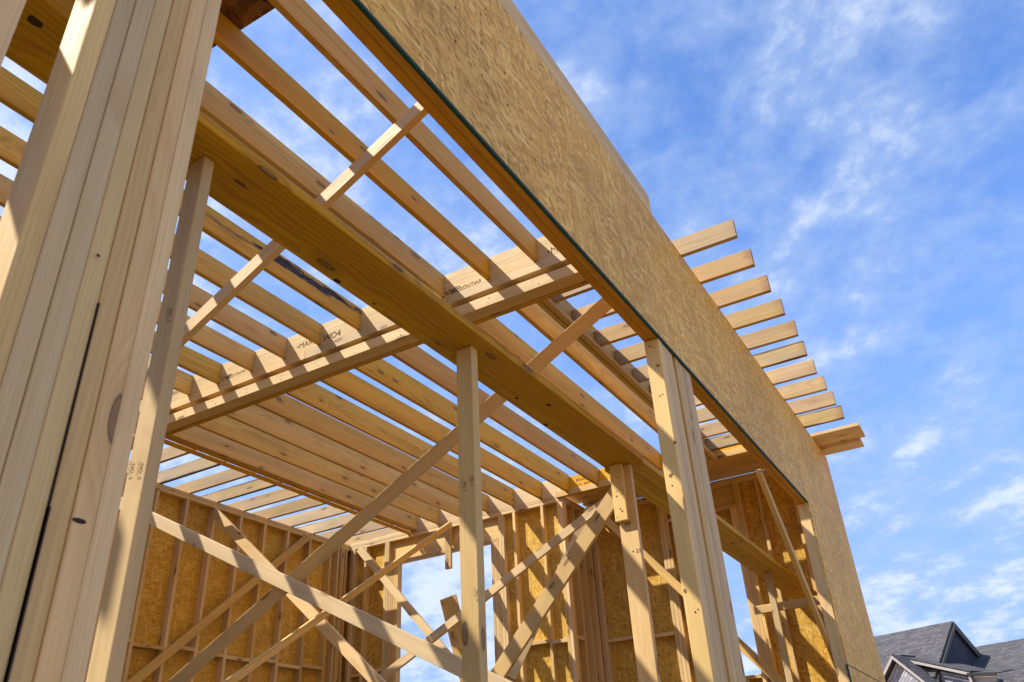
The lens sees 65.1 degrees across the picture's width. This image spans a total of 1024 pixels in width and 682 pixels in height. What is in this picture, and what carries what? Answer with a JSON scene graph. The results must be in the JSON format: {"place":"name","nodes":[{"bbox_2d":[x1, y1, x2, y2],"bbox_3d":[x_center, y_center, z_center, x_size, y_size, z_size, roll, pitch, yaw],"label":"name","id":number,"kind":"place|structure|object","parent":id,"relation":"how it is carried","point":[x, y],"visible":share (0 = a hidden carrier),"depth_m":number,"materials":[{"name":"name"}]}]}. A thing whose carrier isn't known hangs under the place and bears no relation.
{"place":"outdoors","nodes":[
{"label":"outdoors","id":0,"kind":"place"},
{"bbox_2d":[0,0,1023,681],"label":"sky","id":1,"kind":"structure","parent":0,"point":[867,156],"materials":[{"name":"blue"}]},
{"bbox_2d":[874,621,1023,681],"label":"neighbouring house","id":2,"kind":"structure","parent":0,"point":[946,652],"depth_m":38.75,"materials":[{"name":"grey"}]},
{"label":"floor","id":3,"kind":"structure","parent":0,"visible":0},
{"bbox_2d":[0,0,26,66],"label":"wall stud","id":4,"kind":"object","parent":3,"relation":"on","point":[11,12],"depth_m":1.38,"materials":[{"name":"brown wood"}]},
{"bbox_2d":[0,0,221,681],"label":"built up post","id":5,"kind":"object","parent":3,"relation":"on","point":[88,220],"visible":1,"depth_m":1.34,"materials":[{"name":"brown wood"}]},
{"bbox_2d":[86,156,213,681],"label":"stud","id":6,"kind":"object","parent":3,"relation":"on","point":[107,658],"visible":1,"depth_m":1.97,"materials":[{"name":"brown wood"}]},
{"bbox_2d":[84,472,349,681],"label":"stud wall","id":7,"kind":"structure","parent":3,"relation":"on","point":[183,587],"depth_m":9.12,"materials":[{"name":"brown wood"}]},
{"bbox_2d":[127,444,195,472],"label":"outlooker","id":8,"kind":"object","parent":7,"relation":"on","point":[170,453],"visible":0.18,"depth_m":8.21,"materials":[{"name":"brown wood"}]},
{"bbox_2d":[157,455,225,483],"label":"outlooker","id":9,"kind":"object","parent":7,"relation":"on","point":[184,470],"visible":0.45,"depth_m":8.63,"materials":[{"name":"brown wood"}]},
{"bbox_2d":[172,466,254,493],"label":"outlooker","id":10,"kind":"object","parent":7,"relation":"on","point":[212,480],"visible":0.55,"depth_m":8.95,"materials":[{"name":"brown wood"}]},
{"bbox_2d":[126,533,310,681],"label":"brace","id":11,"kind":"object","parent":7,"relation":"attached to","point":[149,668],"visible":1,"depth_m":8.74,"materials":[{"name":"beige wood"}]},
{"bbox_2d":[200,477,280,502],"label":"outlooker","id":12,"kind":"object","parent":7,"relation":"on","point":[239,490],"visible":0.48,"depth_m":9.26,"materials":[{"name":"brown wood"}]},
{"bbox_2d":[227,486,306,510],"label":"outlooker","id":13,"kind":"object","parent":7,"relation":"on","point":[269,498],"visible":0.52,"depth_m":9.56,"materials":[{"name":"brown wood"}]},
{"bbox_2d":[252,495,330,518],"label":"outlooker","id":14,"kind":"object","parent":7,"relation":"on","point":[298,505],"visible":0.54,"depth_m":9.87,"materials":[{"name":"brown wood"}]},
{"bbox_2d":[211,508,385,681],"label":"brace","id":15,"kind":"object","parent":7,"relation":"attached to","point":[363,667],"visible":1,"depth_m":7.87,"materials":[{"name":"brown wood"}]},
{"bbox_2d":[274,504,351,526],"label":"outlooker","id":16,"kind":"object","parent":7,"relation":"on","point":[311,516],"visible":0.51,"depth_m":10.17,"materials":[{"name":"brown wood"}]},
{"bbox_2d":[119,497,511,681],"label":"brace","id":17,"kind":"object","parent":7,"relation":"attached to","point":[448,661],"visible":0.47,"depth_m":4.95,"materials":[{"name":"brown wood"}]},
{"bbox_2d":[297,513,354,533],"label":"outlooker","id":18,"kind":"object","parent":7,"relation":"on","point":[328,524],"visible":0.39,"depth_m":10.51,"materials":[{"name":"brown wood"}]},
{"bbox_2d":[316,519,391,538],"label":"outlooker","id":19,"kind":"object","parent":7,"relation":"on","point":[370,526],"visible":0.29,"depth_m":10.68,"materials":[{"name":"brown wood"}]},
{"bbox_2d":[131,236,588,448],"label":"cross beam","id":20,"kind":"structure","parent":7,"relation":"on","point":[519,279],"depth_m":6.18,"materials":[{"name":"beige wood"}]},
{"bbox_2d":[0,216,254,370],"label":"ceiling joist","id":21,"kind":"object","parent":20,"relation":"attached to","point":[221,345],"visible":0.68,"depth_m":6.47,"materials":[{"name":"brown wood"}]},
{"bbox_2d":[0,174,286,358],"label":"ceiling joist","id":22,"kind":"object","parent":20,"relation":"attached to","point":[240,323],"visible":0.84,"depth_m":6.17,"materials":[{"name":"brown wood"}]},
{"bbox_2d":[0,126,321,344],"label":"ceiling joist","id":23,"kind":"object","parent":20,"relation":"attached to","point":[214,271],"visible":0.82,"depth_m":5.81,"materials":[{"name":"brown wood"}]},
{"bbox_2d":[0,66,360,329],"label":"ceiling joist","id":24,"kind":"object","parent":20,"relation":"attached to","point":[20,97],"visible":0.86,"depth_m":5.35,"materials":[{"name":"brown wood"}]},
{"bbox_2d":[174,369,192,394],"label":"ceiling joist","id":25,"kind":"object","parent":20,"relation":"attached to","point":[183,382],"visible":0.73,"depth_m":6.97,"materials":[{"name":"brown wood"}]},
{"bbox_2d":[151,331,221,383],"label":"ceiling joist","id":26,"kind":"object","parent":20,"relation":"attached to","point":[199,364],"visible":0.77,"depth_m":6.71,"materials":[{"name":"brown wood"}]},
{"bbox_2d":[59,0,443,296],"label":"ceiling joist","id":27,"kind":"object","parent":20,"relation":"attached to","point":[219,108],"visible":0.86,"depth_m":4.81,"materials":[{"name":"brown wood"}]},
{"bbox_2d":[164,426,416,534],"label":"trimmer joist","id":28,"kind":"object","parent":20,"relation":"attached to","point":[208,443],"visible":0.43,"depth_m":8.84,"materials":[{"name":"brown wood"}]},
{"bbox_2d":[197,416,438,523],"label":"ceiling joist","id":29,"kind":"object","parent":20,"relation":"attached to","point":[244,435],"visible":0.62,"depth_m":8.70,"materials":[{"name":"brown wood"}]},
{"bbox_2d":[225,405,458,516],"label":"ceiling joist","id":30,"kind":"object","parent":20,"relation":"attached to","point":[280,428],"visible":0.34,"depth_m":8.53,"materials":[{"name":"brown wood"}]},
{"bbox_2d":[213,11,489,279],"bbox_3d":[-1.378,-1.482,3.967,0.041,0.182,4.719,-19,-34,25],"label":"ceiling joist","id":31,"kind":"object","parent":20,"relation":"attached to","point":[237,45],"visible":0.98,"depth_m":4.50,"materials":[{"name":"brown wood"}]},
{"bbox_2d":[255,394,488,512],"bbox_3d":[-1.396,1.212,8.648,0.042,0.226,4.236,-19,-34,25],"label":"ceiling joist","id":32,"kind":"object","parent":20,"relation":"attached to","point":[288,408],"visible":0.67,"depth_m":8.27,"materials":[{"name":"brown wood"}]},
{"bbox_2d":[286,383,513,505],"bbox_3d":[-1.074,1.100,8.492,0.040,0.229,4.236,-19,-34,25],"label":"ceiling joist","id":33,"kind":"object","parent":20,"relation":"attached to","point":[328,402],"visible":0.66,"depth_m":8.09,"materials":[{"name":"brown wood"}]},
{"bbox_2d":[267,0,537,261],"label":"ceiling joist","id":34,"kind":"object","parent":20,"relation":"attached to","point":[320,35],"visible":0.98,"depth_m":4.37,"materials":[{"name":"brown wood"}]},
{"bbox_2d":[212,0,274,47],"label":"strand board sheet","id":35,"kind":"object","parent":34,"relation":"on","point":[240,14],"depth_m":3.93,"materials":[{"name":"brown wood"}]},
{"bbox_2d":[320,371,541,498],"bbox_3d":[-0.725,0.983,8.320,0.040,0.224,4.236,-19,-34,25],"label":"ceiling joist","id":36,"kind":"object","parent":20,"relation":"attached to","point":[360,390],"visible":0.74,"depth_m":7.91,"materials":[{"name":"brown wood"}]},
{"bbox_2d":[355,359,569,491],"bbox_3d":[-0.398,0.868,8.161,0.042,0.231,4.236,-19,-34,25],"label":"ceiling joist","id":37,"kind":"object","parent":20,"relation":"attached to","point":[399,382],"visible":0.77,"depth_m":7.80,"materials":[{"name":"brown wood"}]},
{"bbox_2d":[391,346,598,484],"bbox_3d":[-0.061,0.757,7.994,0.042,0.225,4.236,-19,-34,25],"label":"ceiling joist","id":38,"kind":"object","parent":20,"relation":"attached to","point":[429,366],"visible":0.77,"depth_m":8.03,"materials":[{"name":"brown wood"}]},
{"bbox_2d":[476,318,660,469],"bbox_3d":[0.621,0.523,7.661,0.040,0.223,4.236,-19,-34,25],"label":"ceiling joist","id":39,"kind":"object","parent":20,"relation":"attached to","point":[504,336],"visible":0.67,"depth_m":7.54,"materials":[{"name":"brown wood"}]},
{"bbox_2d":[516,303,657,433],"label":"ceiling joist","id":40,"kind":"object","parent":20,"relation":"attached to","point":[542,321],"visible":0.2,"depth_m":7.09,"materials":[{"name":"brown wood"}]},
{"bbox_2d":[536,298,717,460],"bbox_3d":[1.149,0.366,7.389,0.122,0.249,4.236,-19,-34,25],"label":"trimmer joist","id":41,"kind":"object","parent":20,"relation":"attached to","point":[560,313],"visible":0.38,"depth_m":6.77,"materials":[{"name":"brown wood"}]},
{"bbox_2d":[550,219,737,302],"bbox_3d":[0.898,-0.553,5.758,1.444,0.143,0.040,-19,-34,25],"label":"outlooker","id":42,"kind":"object","parent":41,"relation":"attached to","point":[707,238],"visible":0.43,"depth_m":5.54,"materials":[{"name":"brown wood"}]},
{"bbox_2d":[571,248,754,321],"bbox_3d":[1.106,-0.388,6.063,1.448,0.143,0.040,-19,-34,25],"label":"outlooker","id":43,"kind":"object","parent":41,"relation":"attached to","point":[724,266],"visible":0.48,"depth_m":5.84,"materials":[{"name":"brown wood"}]},
{"bbox_2d":[593,275,770,346],"bbox_3d":[1.317,-0.222,6.368,1.456,0.143,0.039,-19,-34,25],"label":"outlooker","id":44,"kind":"object","parent":41,"relation":"attached to","point":[742,291],"visible":0.64,"depth_m":6.19,"materials":[{"name":"brown wood"}]},
{"bbox_2d":[614,298,784,365],"bbox_3d":[1.524,-0.058,6.673,1.460,0.143,0.040,-19,-34,25],"label":"outlooker","id":45,"kind":"object","parent":41,"relation":"attached to","point":[764,312],"visible":0.56,"depth_m":6.48,"materials":[{"name":"brown wood"}]},
{"bbox_2d":[632,320,797,382],"bbox_3d":[1.734,0.108,6.978,1.466,0.142,0.038,-19,-34,25],"label":"outlooker","id":46,"kind":"object","parent":41,"relation":"attached to","point":[770,335],"visible":0.52,"depth_m":6.77,"materials":[{"name":"brown wood"}]},
{"bbox_2d":[649,341,807,394],"bbox_3d":[1.932,0.276,7.287,1.448,0.142,0.038,-19,-34,25],"label":"outlooker","id":47,"kind":"object","parent":41,"relation":"attached to","point":[782,354],"visible":0.44,"depth_m":7.05,"materials":[{"name":"brown wood"}]},
{"bbox_2d":[694,359,816,406],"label":"outlooker","id":48,"kind":"object","parent":41,"relation":"attached to","point":[799,370],"visible":0.37,"depth_m":7.37,"materials":[{"name":"brown wood"}]},
{"bbox_2d":[697,376,826,422],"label":"outlooker","id":49,"kind":"object","parent":41,"relation":"attached to","point":[799,389],"visible":0.41,"depth_m":7.69,"materials":[{"name":"brown wood"}]},
{"bbox_2d":[699,391,835,438],"bbox_3d":[2.553,0.773,8.205,1.450,0.143,0.039,-19,-34,25],"label":"outlooker","id":50,"kind":"object","parent":41,"relation":"attached to","point":[804,405],"visible":0.58,"depth_m":8.02,"materials":[{"name":"brown wood"}]},
{"bbox_2d":[705,405,844,450],"bbox_3d":[2.760,0.938,8.510,1.452,0.142,0.038,-19,-34,25],"label":"outlooker","id":51,"kind":"object","parent":41,"relation":"attached to","point":[820,417],"visible":0.57,"depth_m":8.33,"materials":[{"name":"brown wood"}]},
{"bbox_2d":[167,298,611,681],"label":"brace","id":52,"kind":"object","parent":7,"relation":"attached to","point":[488,407],"depth_m":5.14,"materials":[{"name":"brown wood"}]},
{"bbox_2d":[379,498,602,680],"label":"brace","id":53,"kind":"object","parent":7,"relation":"attached to","point":[507,579],"depth_m":8.46,"materials":[{"name":"brown wood"}]},
{"bbox_2d":[223,521,451,681],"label":"brace","id":54,"kind":"object","parent":3,"relation":"on","point":[254,664],"visible":1,"depth_m":7.71,"materials":[{"name":"beige wood"}]},
{"bbox_2d":[440,594,461,681],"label":"leaning plank","id":55,"kind":"object","parent":3,"relation":"on","point":[450,606],"visible":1,"depth_m":9.26,"materials":[{"name":"brown wood"}]},
{"bbox_2d":[343,481,580,681],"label":"stud wall","id":56,"kind":"structure","parent":3,"relation":"on","point":[525,526],"depth_m":9.87,"materials":[{"name":"brown wood"}]},
{"bbox_2d":[344,526,404,545],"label":"outlooker","id":57,"kind":"object","parent":56,"relation":"on","point":[370,535],"visible":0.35,"depth_m":11.10,"materials":[{"name":"brown wood"}]},
{"bbox_2d":[357,546,450,651],"bbox_3d":[-0.065,4.255,8.873,0.100,6.515,0.038,-54,-41,-2],"label":"brace","id":58,"kind":"object","parent":56,"relation":"attached to","point":[403,601],"visible":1,"depth_m":10.28,"materials":[{"name":"brown wood"}]},
{"bbox_2d":[445,527,451,569],"bbox_3d":[-0.811,2.642,10.250,0.090,0.535,0.037,-19,-34,25],"label":"hanging stub","id":59,"kind":"object","parent":56,"relation":"hanging from","point":[448,548],"visible":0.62,"depth_m":10.22,"materials":[{"name":"brown wood"}]},
{"bbox_2d":[506,506,589,681],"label":"brace","id":60,"kind":"object","parent":56,"relation":"attached to","point":[514,672],"visible":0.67,"depth_m":7.74,"materials":[{"name":"brown wood"}]},
{"bbox_2d":[555,444,748,497],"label":"laminated beam","id":61,"kind":"structure","parent":56,"relation":"on","point":[578,484],"depth_m":9.54,"materials":[{"name":"yellow wood"}]},
{"bbox_2d":[456,346,487,681],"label":"scaffold post","id":62,"kind":"object","parent":3,"relation":"on","point":[473,634],"visible":1,"depth_m":3.12,"materials":[{"name":"brown wood"}]},
{"bbox_2d":[5,0,643,469],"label":"beam","id":63,"kind":"structure","parent":62,"relation":"on","point":[257,192],"depth_m":2.92,"materials":[{"name":"brown wood"}]},
{"bbox_2d":[491,487,613,677],"bbox_3d":[-0.527,3.508,6.944,0.140,5.814,0.038,30,-5,41],"label":"brace","id":64,"kind":"object","parent":3,"relation":"on","point":[551,592],"depth_m":7.04,"materials":[{"name":"brown wood"}]},
{"bbox_2d":[565,497,604,681],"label":"stud wall","id":65,"kind":"structure","parent":3,"relation":"on","point":[591,663],"depth_m":9.46,"materials":[{"name":"brown wood"}]},
{"bbox_2d":[322,0,885,681],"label":"header wall","id":66,"kind":"structure","parent":3,"relation":"on","point":[486,84],"depth_m":4.17,"materials":[{"name":"brown wood"}]},
{"bbox_2d":[145,102,427,381],"bbox_3d":[-1.804,0.034,4.239,4.698,0.086,0.038,-41,-40,9],"label":"brace","id":67,"kind":"object","parent":66,"relation":"attached to","point":[395,133],"depth_m":4.05,"materials":[{"name":"brown wood"}]},
{"bbox_2d":[606,518,786,681],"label":"brace","id":68,"kind":"object","parent":66,"relation":"attached to","point":[762,665],"depth_m":8.79,"materials":[{"name":"brown wood"}]},
{"bbox_2d":[566,423,864,507],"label":"overhang planks","id":69,"kind":"object","parent":66,"relation":"on","point":[839,439],"visible":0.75,"depth_m":9.19,"materials":[{"name":"brown wood"}]},
{"bbox_2d":[609,463,660,681],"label":"scaffold post","id":70,"kind":"object","parent":3,"relation":"on","point":[624,499],"visible":1,"depth_m":4.52,"materials":[{"name":"brown wood"}]},
{"bbox_2d":[644,338,745,681],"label":"built up post","id":71,"kind":"object","parent":3,"relation":"on","point":[714,641],"visible":1,"depth_m":4.08,"materials":[{"name":"brown wood"}]},
{"bbox_2d":[592,470,838,681],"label":"stud wall","id":72,"kind":"structure","parent":3,"relation":"on","point":[741,505],"depth_m":9.25,"materials":[{"name":"brown wood"}]},
{"bbox_2d":[756,469,836,672],"bbox_3d":[3.078,3.493,6.892,0.038,0.078,5.589,-19,-76,25],"label":"brace","id":73,"kind":"object","parent":72,"relation":"attached to","point":[789,548],"visible":1,"depth_m":6.43,"materials":[{"name":"brown wood"}]},
{"bbox_2d":[764,572,793,681],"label":"stud","id":74,"kind":"object","parent":3,"relation":"on","point":[779,630],"visible":1,"depth_m":7.14,"materials":[{"name":"brown wood"}]},
{"bbox_2d":[604,458,816,598],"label":"beam","id":75,"kind":"structure","parent":74,"relation":"on","point":[650,486],"depth_m":6.51,"materials":[{"name":"brown wood"}]},
{"bbox_2d":[753,596,819,614],"bbox_3d":[2.505,2.378,7.229,0.650,0.070,0.038,-19,-34,25],"label":"tie board","id":76,"kind":"object","parent":74,"relation":"attached to","point":[784,605],"visible":0.56,"depth_m":7.22,"materials":[{"name":"brown wood"}]}
]}

